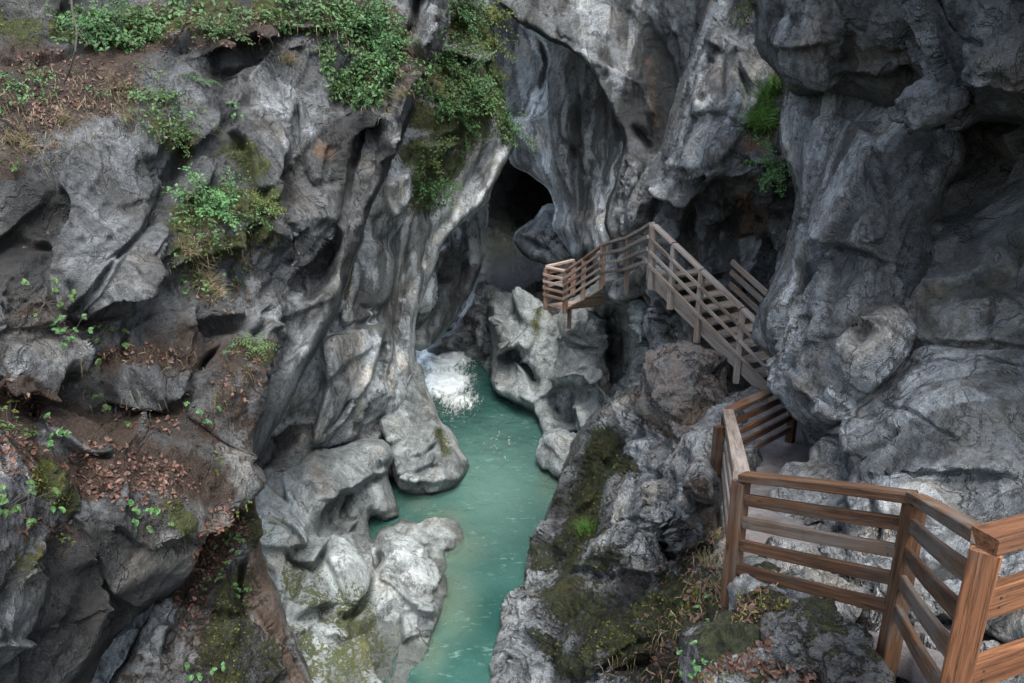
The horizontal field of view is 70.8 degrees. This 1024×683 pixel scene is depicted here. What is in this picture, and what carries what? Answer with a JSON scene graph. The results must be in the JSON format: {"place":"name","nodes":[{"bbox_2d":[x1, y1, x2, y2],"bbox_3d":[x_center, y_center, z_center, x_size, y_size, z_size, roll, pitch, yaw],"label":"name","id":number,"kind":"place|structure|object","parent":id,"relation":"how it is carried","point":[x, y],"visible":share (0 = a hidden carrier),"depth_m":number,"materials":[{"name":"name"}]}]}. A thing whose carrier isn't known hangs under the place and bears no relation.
{"place":"outdoors","nodes":[
{"label":"outdoors","id":0,"kind":"place"},
{"bbox_2d":[109,497,312,682],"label":"rock pinnacle","id":1,"kind":"object","parent":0,"point":[165,647],"visible":0.83,"depth_m":9.03,"materials":[{"name":"stone"}]},
{"bbox_2d":[185,661,225,681],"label":"broadleaf herb","id":2,"kind":"object","parent":1,"relation":"on","point":[198,674],"visible":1,"depth_m":8.21,"materials":[{"name":"green plant"}]},
{"bbox_2d":[214,527,244,563],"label":"broadleaf herb","id":3,"kind":"object","parent":1,"relation":"on","point":[237,552],"visible":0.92,"depth_m":9.39,"materials":[{"name":"green plant"}]},
{"bbox_2d":[0,0,450,682],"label":"cliff","id":4,"kind":"structure","parent":0,"point":[96,230],"depth_m":9.09,"materials":[{"name":"stone"}]},
{"bbox_2d":[0,399,20,426],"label":"broadleaf herb","id":5,"kind":"object","parent":4,"relation":"on","point":[13,410],"visible":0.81,"depth_m":7.07,"materials":[{"name":"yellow plant"}]},
{"bbox_2d":[0,145,28,179],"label":"broadleaf herb","id":6,"kind":"object","parent":4,"relation":"on","point":[14,167],"visible":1,"depth_m":8.38,"materials":[{"name":"green plant"}]},
{"bbox_2d":[0,121,36,147],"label":"dry grass tuft","id":7,"kind":"object","parent":4,"relation":"on","point":[11,137],"visible":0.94,"depth_m":8.81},
{"bbox_2d":[0,408,37,444],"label":"broadleaf herb","id":8,"kind":"object","parent":4,"relation":"on","point":[12,440],"visible":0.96,"depth_m":6.46,"materials":[{"name":"green plant"}]},
{"bbox_2d":[0,73,43,94],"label":"broadleaf herb","id":9,"kind":"object","parent":4,"relation":"on","point":[17,84],"visible":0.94,"depth_m":9.62,"materials":[{"name":"green plant"}]},
{"bbox_2d":[16,130,41,160],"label":"dry grass tuft","id":10,"kind":"object","parent":4,"relation":"on","point":[28,150],"visible":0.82,"depth_m":8.71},
{"bbox_2d":[0,479,60,526],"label":"broadleaf herb","id":11,"kind":"object","parent":4,"relation":"on","point":[17,507],"visible":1,"depth_m":5.66,"materials":[{"name":"green plant"}]},
{"bbox_2d":[21,278,76,320],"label":"broadleaf herb","id":12,"kind":"object","parent":4,"relation":"on","point":[54,290],"visible":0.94,"depth_m":7.72,"materials":[{"name":"green plant"}]},
{"bbox_2d":[35,412,71,451],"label":"broadleaf herb","id":13,"kind":"object","parent":4,"relation":"on","point":[59,432],"visible":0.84,"depth_m":7.10,"materials":[{"name":"green plant"}]},
{"bbox_2d":[50,314,93,348],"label":"broadleaf herb","id":14,"kind":"object","parent":4,"relation":"on","point":[62,330],"visible":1,"depth_m":7.59,"materials":[{"name":"green plant"}]},
{"bbox_2d":[63,0,87,83],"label":"bare twig","id":15,"kind":"object","parent":4,"relation":"on","point":[73,16],"visible":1,"depth_m":9.30,"materials":[{"name":"brown plant"}]},
{"bbox_2d":[50,0,143,53],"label":"leafy shrub","id":16,"kind":"object","parent":4,"relation":"on","point":[83,22],"visible":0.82,"depth_m":11.45,"materials":[{"name":"green plant"}]},
{"bbox_2d":[66,0,132,52],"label":"leafy shrub","id":17,"kind":"object","parent":4,"relation":"on","point":[106,23],"visible":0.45,"depth_m":11.60,"materials":[{"name":"green plant"}]},
{"bbox_2d":[86,324,129,365],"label":"broadleaf herb","id":18,"kind":"object","parent":4,"relation":"on","point":[99,361],"visible":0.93,"depth_m":8.31,"materials":[{"name":"green plant"}]},
{"bbox_2d":[92,393,136,426],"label":"broadleaf herb","id":19,"kind":"object","parent":4,"relation":"on","point":[108,408],"visible":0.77,"depth_m":8.22,"materials":[{"name":"green plant"}]},
{"bbox_2d":[100,68,134,102],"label":"dry grass tuft","id":20,"kind":"object","parent":4,"relation":"on","point":[119,86],"visible":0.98,"depth_m":10.76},
{"bbox_2d":[112,104,146,126],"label":"dry grass tuft","id":21,"kind":"object","parent":4,"relation":"on","point":[129,115],"visible":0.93,"depth_m":9.83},
{"bbox_2d":[116,1,169,40],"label":"leafy shrub","id":22,"kind":"object","parent":4,"relation":"on","point":[140,14],"visible":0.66,"depth_m":11.92,"materials":[{"name":"green plant"}]},
{"bbox_2d":[127,499,160,525],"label":"broadleaf herb","id":23,"kind":"object","parent":4,"relation":"on","point":[157,511],"visible":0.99,"depth_m":7.43,"materials":[{"name":"green plant"}]},
{"bbox_2d":[129,84,185,108],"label":"leafy shrub","id":24,"kind":"object","parent":4,"relation":"on","point":[160,95],"visible":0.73,"depth_m":10.89,"materials":[{"name":"green plant"}]},
{"bbox_2d":[169,108,206,157],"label":"leafy shrub","id":25,"kind":"object","parent":4,"relation":"on","point":[183,137],"visible":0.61,"depth_m":10.54,"materials":[{"name":"green plant"}]},
{"bbox_2d":[171,229,208,258],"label":"dry grass tuft","id":26,"kind":"object","parent":4,"relation":"on","point":[189,249],"visible":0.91,"depth_m":9.62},
{"bbox_2d":[159,163,240,227],"bbox_3d":[-4.319,-2.079,10.085,1.103,0.874,1.334,-12,20,-33],"label":"leafy shrub","id":27,"kind":"object","parent":4,"relation":"on","point":[209,202],"visible":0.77,"depth_m":10.00,"materials":[{"name":"green plant"}]},
{"bbox_2d":[174,74,226,90],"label":"fern","id":28,"kind":"object","parent":4,"relation":"on","point":[204,81],"visible":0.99,"depth_m":11.33,"materials":[{"name":"green plant"}]},
{"bbox_2d":[190,237,226,286],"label":"dry grass tuft","id":29,"kind":"object","parent":4,"relation":"on","point":[201,263],"visible":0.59,"depth_m":9.91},
{"bbox_2d":[188,264,228,295],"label":"dry grass tuft","id":30,"kind":"object","parent":4,"relation":"on","point":[206,277],"visible":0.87,"depth_m":9.99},
{"bbox_2d":[199,275,237,299],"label":"dry grass tuft","id":31,"kind":"object","parent":4,"relation":"on","point":[219,292],"visible":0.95,"depth_m":9.93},
{"bbox_2d":[188,6,254,44],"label":"leafy shrub","id":32,"kind":"object","parent":4,"relation":"on","point":[222,29],"visible":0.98,"depth_m":12.09,"materials":[{"name":"green plant"}]},
{"bbox_2d":[205,165,280,232],"bbox_3d":[-4.074,-2.014,10.561,1.290,0.725,1.009,20,25,-54],"label":"leafy shrub","id":33,"kind":"object","parent":4,"relation":"on","point":[215,194],"visible":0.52,"depth_m":10.49,"materials":[{"name":"green plant"}]},
{"bbox_2d":[227,330,279,363],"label":"fern","id":34,"kind":"object","parent":4,"relation":"on","point":[259,346],"visible":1,"depth_m":9.61,"materials":[{"name":"green plant"}]},
{"bbox_2d":[242,189,286,218],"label":"leafy shrub","id":35,"kind":"object","parent":4,"relation":"on","point":[261,206],"visible":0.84,"depth_m":11.02,"materials":[{"name":"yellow plant"}]},
{"bbox_2d":[302,13,370,69],"bbox_3d":[-3.369,-5.774,13.826,1.308,1.102,0.893,-10,20,-30],"label":"leafy shrub","id":36,"kind":"object","parent":4,"relation":"on","point":[326,53],"visible":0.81,"depth_m":13.74,"materials":[{"name":"green plant"}]},
{"bbox_2d":[320,65,389,106],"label":"leafy shrub","id":37,"kind":"object","parent":4,"relation":"on","point":[345,89],"visible":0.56,"depth_m":13.91,"materials":[{"name":"green plant"}]},
{"bbox_2d":[338,69,388,109],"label":"leafy shrub","id":38,"kind":"object","parent":4,"relation":"on","point":[368,100],"visible":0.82,"depth_m":13.76,"materials":[{"name":"green plant"}]},
{"bbox_2d":[332,0,403,43],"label":"leafy shrub","id":39,"kind":"object","parent":4,"relation":"on","point":[362,19],"visible":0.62,"depth_m":14.14,"materials":[{"name":"green plant"}]},
{"bbox_2d":[334,16,418,93],"bbox_3d":[-2.527,-5.668,14.307,1.487,1.485,1.812,4,17,13],"label":"leafy shrub","id":40,"kind":"object","parent":4,"relation":"on","point":[387,62],"visible":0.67,"depth_m":14.05,"materials":[{"name":"green plant"}]},
{"bbox_2d":[343,0,410,63],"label":"leafy shrub","id":41,"kind":"object","parent":4,"relation":"on","point":[379,47],"visible":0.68,"depth_m":14.24,"materials":[{"name":"green plant"}]},
{"bbox_2d":[0,0,791,682],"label":"moss","id":42,"kind":"object","parent":4,"relation":"on","point":[256,256],"visible":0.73,"depth_m":10.20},
{"bbox_2d":[91,438,450,682],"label":"bank","id":43,"kind":"structure","parent":0,"point":[359,605],"depth_m":13.82,"materials":[{"name":"stone"}]},
{"bbox_2d":[255,0,515,476],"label":"cliff spur","id":44,"kind":"structure","parent":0,"point":[352,386],"depth_m":19.02,"materials":[{"name":"stone"}]},
{"bbox_2d":[412,131,459,174],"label":"leafy shrub","id":45,"kind":"object","parent":44,"relation":"on","point":[437,148],"visible":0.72,"depth_m":19.72,"materials":[{"name":"green plant"}]},
{"bbox_2d":[413,177,463,203],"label":"leafy shrub","id":46,"kind":"object","parent":44,"relation":"on","point":[430,189],"visible":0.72,"depth_m":20.16,"materials":[{"name":"green plant"}]},
{"bbox_2d":[419,83,490,125],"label":"leafy shrub","id":47,"kind":"object","parent":44,"relation":"on","point":[453,110],"visible":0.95,"depth_m":20.10,"materials":[{"name":"green plant"}]},
{"bbox_2d":[438,37,477,74],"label":"leafy shrub","id":48,"kind":"object","parent":44,"relation":"on","point":[447,63],"visible":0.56,"depth_m":20.81,"materials":[{"name":"green plant"}]},
{"bbox_2d":[441,45,496,105],"bbox_3d":[-1.100,-7.853,21.086,2.257,1.269,1.766,44,46,15],"label":"leafy shrub","id":49,"kind":"object","parent":44,"relation":"on","point":[476,65],"visible":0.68,"depth_m":21.04,"materials":[{"name":"green plant"}]},
{"bbox_2d":[462,116,480,148],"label":"leafy shrub","id":50,"kind":"object","parent":44,"relation":"on","point":[469,128],"visible":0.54,"depth_m":21.14,"materials":[{"name":"green plant"}]},
{"bbox_2d":[453,0,492,39],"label":"leafy shrub","id":51,"kind":"object","parent":44,"relation":"on","point":[466,15],"visible":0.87,"depth_m":21.24,"materials":[{"name":"green plant"}]},
{"bbox_2d":[447,61,504,117],"bbox_3d":[-1.021,-7.400,21.231,1.416,1.567,1.709,4,18,14],"label":"leafy shrub","id":52,"kind":"object","parent":44,"relation":"on","point":[492,102],"visible":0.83,"depth_m":21.10,"materials":[{"name":"green plant"}]},
{"bbox_2d":[480,23,517,62],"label":"leafy shrub","id":53,"kind":"object","parent":44,"relation":"on","point":[493,43],"visible":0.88,"depth_m":22.17,"materials":[{"name":"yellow plant"}]},
{"bbox_2d":[480,0,521,40],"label":"leafy shrub","id":54,"kind":"object","parent":44,"relation":"on","point":[491,13],"visible":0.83,"depth_m":22.70,"materials":[{"name":"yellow plant"}]},
{"bbox_2d":[500,98,536,149],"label":"leafy shrub","id":55,"kind":"object","parent":44,"relation":"on","point":[513,128],"visible":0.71,"depth_m":23.11,"materials":[{"name":"green plant"}]},
{"bbox_2d":[379,363,469,494],"bbox_3d":[-2.585,2.668,21.099,2.723,3.604,5.864,0,17,0],"label":"bank ledge","id":56,"kind":"object","parent":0,"point":[421,440],"visible":0.7,"depth_m":19.34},
{"bbox_2d":[415,205,488,350],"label":"cliff buttress","id":57,"kind":"structure","parent":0,"point":[455,273],"depth_m":27.06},
{"bbox_2d":[427,280,508,372],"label":"rapids bedrock","id":58,"kind":"structure","parent":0,"point":[469,334],"depth_m":30.99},
{"bbox_2d":[369,282,576,682],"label":"river","id":59,"kind":"structure","parent":0,"point":[495,502],"depth_m":18.53,"materials":[{"name":"liquid"}]},
{"bbox_2d":[405,517,463,555],"bbox_3d":[-1.822,4.746,17.124,1.302,0.953,1.574,12,21,34],"label":"boulder","id":60,"kind":"object","parent":59,"relation":"in","point":[445,536],"visible":0.49,"depth_m":16.83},
{"bbox_2d":[448,159,594,335],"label":"cave wall","id":61,"kind":"structure","parent":0,"point":[518,199],"depth_m":62.59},
{"bbox_2d":[513,203,580,285],"bbox_3d":[1.762,-4.369,32.859,3.470,3.713,9.979,0,17,0],"label":"cave boss","id":62,"kind":"object","parent":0,"point":[536,239],"visible":0.59,"depth_m":30.32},
{"bbox_2d":[490,0,622,282],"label":"cliff back","id":63,"kind":"structure","parent":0,"point":[571,130],"depth_m":26.93,"materials":[{"name":"stone"}]},
{"bbox_2d":[487,272,648,432],"bbox_3d":[1.705,0.137,25.097,4.556,7.852,15.196,-7,18,-21],"label":"rock","id":64,"kind":"object","parent":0,"point":[581,370],"visible":0.54,"depth_m":23.47,"materials":[{"name":"stone"}]},
{"bbox_2d":[547,289,606,328],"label":"boardwalk","id":65,"kind":"structure","parent":64,"relation":"on","point":[594,299],"depth_m":20.97,"materials":[{"name":"brown wood"}]},
{"bbox_2d":[543,245,605,313],"bbox_3d":[1.614,-1.866,20.551,1.192,2.391,3.709,-2,17,-7],"label":"walkway railing","id":66,"kind":"object","parent":65,"relation":"on","point":[565,279],"visible":0.99,"depth_m":20.64,"materials":[{"name":"brown wood"}]},
{"bbox_2d":[499,0,761,298],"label":"cliff overhang","id":67,"kind":"object","parent":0,"point":[634,55],"visible":0.33,"depth_m":21.67,"materials":[{"name":"stone"}]},
{"bbox_2d":[601,258,713,349],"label":"stair pier","id":68,"kind":"structure","parent":0,"point":[662,324],"depth_m":15.08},
{"bbox_2d":[667,272,725,283],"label":"walkway path","id":69,"kind":"structure","parent":0,"point":[719,275],"depth_m":15.27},
{"bbox_2d":[624,0,794,392],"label":"cliff bulge","id":70,"kind":"object","parent":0,"point":[697,186],"visible":0.3,"depth_m":15.66,"materials":[{"name":"stone"}]},
{"bbox_2d":[732,78,780,141],"bbox_3d":[4.619,-4.224,13.075,1.281,1.340,0.584,12,-2,-5],"label":"grass tuft","id":71,"kind":"object","parent":70,"relation":"on","point":[759,116],"visible":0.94,"depth_m":13.19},
{"bbox_2d":[739,69,785,102],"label":"grass tuft","id":72,"kind":"object","parent":70,"relation":"on","point":[767,89],"visible":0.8,"depth_m":13.40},
{"bbox_2d":[739,134,790,197],"bbox_3d":[4.458,-2.994,12.344,1.025,1.071,0.607,1,17,5],"label":"leafy shrub","id":73,"kind":"object","parent":70,"relation":"on","point":[774,174],"visible":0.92,"depth_m":12.42,"materials":[{"name":"green plant"}]},
{"bbox_2d":[488,379,1023,682],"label":"slope","id":74,"kind":"structure","parent":0,"point":[644,514],"depth_m":11.18,"materials":[{"name":"stone"}]},
{"bbox_2d":[536,428,575,477],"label":"boulder","id":75,"kind":"object","parent":74,"relation":"on","point":[552,449],"visible":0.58,"depth_m":19.91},
{"bbox_2d":[568,513,596,542],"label":"grass tuft","id":76,"kind":"object","parent":74,"relation":"on","point":[584,527],"visible":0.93,"depth_m":14.42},
{"bbox_2d":[552,426,788,682],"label":"moss","id":77,"kind":"object","parent":74,"relation":"on","point":[689,610],"visible":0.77,"depth_m":8.17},
{"bbox_2d":[580,519,777,682],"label":"dry grass","id":78,"kind":"structure","parent":74,"relation":"on","point":[699,598],"depth_m":6.39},
{"bbox_2d":[637,340,728,437],"bbox_3d":[3.080,0.907,12.971,1.663,2.001,1.811,0,17,0],"label":"boulder","id":79,"kind":"object","parent":74,"relation":"on","point":[683,382],"visible":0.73,"depth_m":12.26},
{"bbox_2d":[669,425,712,490],"bbox_3d":[2.415,1.757,9.590,0.648,1.316,0.863,-5,18,-17],"label":"boulder","id":80,"kind":"object","parent":74,"relation":"on","point":[694,444],"visible":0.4,"depth_m":9.41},
{"bbox_2d":[677,640,712,681],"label":"broadleaf herb","id":81,"kind":"object","parent":74,"relation":"on","point":[696,668],"visible":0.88,"depth_m":4.94,"materials":[{"name":"green plant"}]},
{"bbox_2d":[691,546,722,568],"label":"dry grass tuft","id":82,"kind":"object","parent":74,"relation":"on","point":[705,564],"visible":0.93,"depth_m":6.86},
{"bbox_2d":[601,515,817,682],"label":"leaf litter","id":83,"kind":"object","parent":74,"relation":"on","point":[738,665],"visible":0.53,"depth_m":4.79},
{"bbox_2d":[654,267,776,400],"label":"staircase","id":84,"kind":"structure","parent":74,"relation":"on","point":[708,335],"depth_m":13.31,"materials":[{"name":"brown wood"}]},
{"bbox_2d":[598,222,654,293],"bbox_3d":[2.555,-2.017,16.330,0.249,1.982,4.696,-1,17,-4],"label":"walkway railing","id":85,"kind":"object","parent":84,"relation":"attached to","point":[628,255],"visible":0.96,"depth_m":16.20,"materials":[{"name":"brown wood"}]},
{"bbox_2d":[647,224,777,397],"bbox_3d":[3.599,-0.367,12.776,0.144,3.046,3.409,-11,20,-32],"label":"stair railing","id":86,"kind":"object","parent":84,"relation":"on","point":[704,273],"visible":0.79,"depth_m":12.91,"materials":[{"name":"brown wood"}]},
{"bbox_2d":[728,259,766,312],"bbox_3d":[4.963,-0.282,13.210,0.135,2.092,2.709,-11,20,-32],"label":"stair railing","id":87,"kind":"object","parent":84,"relation":"on","point":[751,279],"visible":0.27,"depth_m":13.76,"materials":[{"name":"brown wood"}]},
{"bbox_2d":[678,611,776,682],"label":"boulder","id":88,"kind":"object","parent":74,"relation":"on","point":[719,636],"visible":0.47,"depth_m":5.03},
{"bbox_2d":[727,536,858,622],"bbox_3d":[2.240,2.122,5.695,1.155,0.876,1.087,-13,21,-37],"label":"boulder","id":89,"kind":"object","parent":74,"relation":"on","point":[750,583],"visible":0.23,"depth_m":5.56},
{"bbox_2d":[770,436,847,528],"bbox_3d":[3.521,1.688,8.009,1.203,0.979,1.152,-7,18,-21],"label":"boulder","id":90,"kind":"object","parent":74,"relation":"on","point":[825,461],"visible":0.33,"depth_m":7.99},
{"bbox_2d":[758,596,873,676],"bbox_3d":[2.029,2.014,4.900,0.713,0.432,0.666,0,17,0],"label":"boulder","id":91,"kind":"object","parent":74,"relation":"on","point":[792,629],"visible":0.63,"depth_m":4.79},
{"bbox_2d":[805,632,894,682],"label":"boulder","id":92,"kind":"object","parent":74,"relation":"on","point":[839,658],"visible":0.94,"depth_m":4.51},
{"bbox_2d":[720,471,982,682],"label":"path railing","id":93,"kind":"object","parent":74,"relation":"on","point":[903,596],"visible":0.81,"depth_m":4.69,"materials":[{"name":"brown wood"}]},
{"bbox_2d":[876,567,919,596],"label":"rubble stone","id":94,"kind":"object","parent":74,"relation":"on","point":[882,588],"visible":0.16,"depth_m":5.35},
{"bbox_2d":[908,596,931,621],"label":"rubble stone","id":95,"kind":"object","parent":74,"relation":"on","point":[912,617],"visible":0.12,"depth_m":5.02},
{"bbox_2d":[939,513,1023,682],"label":"path railing","id":96,"kind":"object","parent":74,"relation":"on","point":[986,593],"visible":1,"depth_m":2.89,"materials":[{"name":"brown wood"}]},
{"bbox_2d":[751,0,941,106],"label":"overhang roof","id":97,"kind":"structure","parent":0,"point":[856,48],"depth_m":8.69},
{"bbox_2d":[727,0,755,29],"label":"leafy shrub","id":98,"kind":"object","parent":97,"relation":"hanging from","point":[749,9],"visible":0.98,"depth_m":11.50,"materials":[{"name":"green plant"}]},
{"bbox_2d":[752,88,965,447],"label":"cliff column","id":99,"kind":"structure","parent":0,"point":[834,330],"depth_m":8.50,"materials":[{"name":"stone"}]},
{"bbox_2d":[741,401,1002,682],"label":"path","id":100,"kind":"structure","parent":0,"point":[778,454],"depth_m":8.73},
{"bbox_2d":[710,388,796,534],"bbox_3d":[2.724,1.333,8.417,0.945,2.328,5.673,9,19,27],"label":"path railing","id":101,"kind":"object","parent":100,"relation":"on","point":[729,461],"visible":0.6,"depth_m":8.98,"materials":[{"name":"brown wood"}]},
{"bbox_2d":[816,544,845,556],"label":"rubble stone","id":102,"kind":"object","parent":100,"relation":"on","point":[824,550],"visible":0.46,"depth_m":6.45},
{"bbox_2d":[827,551,845,577],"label":"rubble stone","id":103,"kind":"object","parent":100,"relation":"on","point":[838,555],"visible":0.15,"depth_m":6.13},
{"bbox_2d":[842,551,886,592],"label":"rubble stone","id":104,"kind":"object","parent":100,"relation":"on","point":[868,559],"visible":0.25,"depth_m":5.82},
{"bbox_2d":[825,109,1023,642],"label":"cliff recess","id":105,"kind":"object","parent":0,"point":[938,414],"visible":0.39,"depth_m":7.30,"materials":[{"name":"stone"}]},
{"bbox_2d":[914,583,954,615],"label":"rubble stone","id":106,"kind":"object","parent":105,"relation":"on","point":[937,608],"visible":0.27,"depth_m":5.10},
{"bbox_2d":[899,0,1023,130],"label":"overhang brow","id":107,"kind":"object","parent":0,"point":[980,58],"visible":0.72,"depth_m":6.34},
{"bbox_2d":[885,71,970,131],"bbox_3d":[4.241,-2.430,7.301,0.628,0.592,0.800,0,17,0],"label":"boulder","id":108,"kind":"object","parent":107,"relation":"on","point":[927,102],"visible":1,"depth_m":7.10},
{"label":"far cliff","id":109,"kind":"structure","parent":0,"visible":0},
{"bbox_2d":[0,1,494,629],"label":"leaf litter","id":110,"kind":"object","parent":109,"relation":"on","point":[98,465],"visible":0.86,"depth_m":8.36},
{"bbox_2d":[0,0,503,420],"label":"dry grass","id":111,"kind":"structure","parent":109,"relation":"on","point":[59,126],"depth_m":9.98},
{"bbox_2d":[0,0,517,298],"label":"ground cover","id":112,"kind":"object","parent":109,"relation":"on","point":[269,15],"visible":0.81,"depth_m":13.57,"materials":[{"name":"green plant"}]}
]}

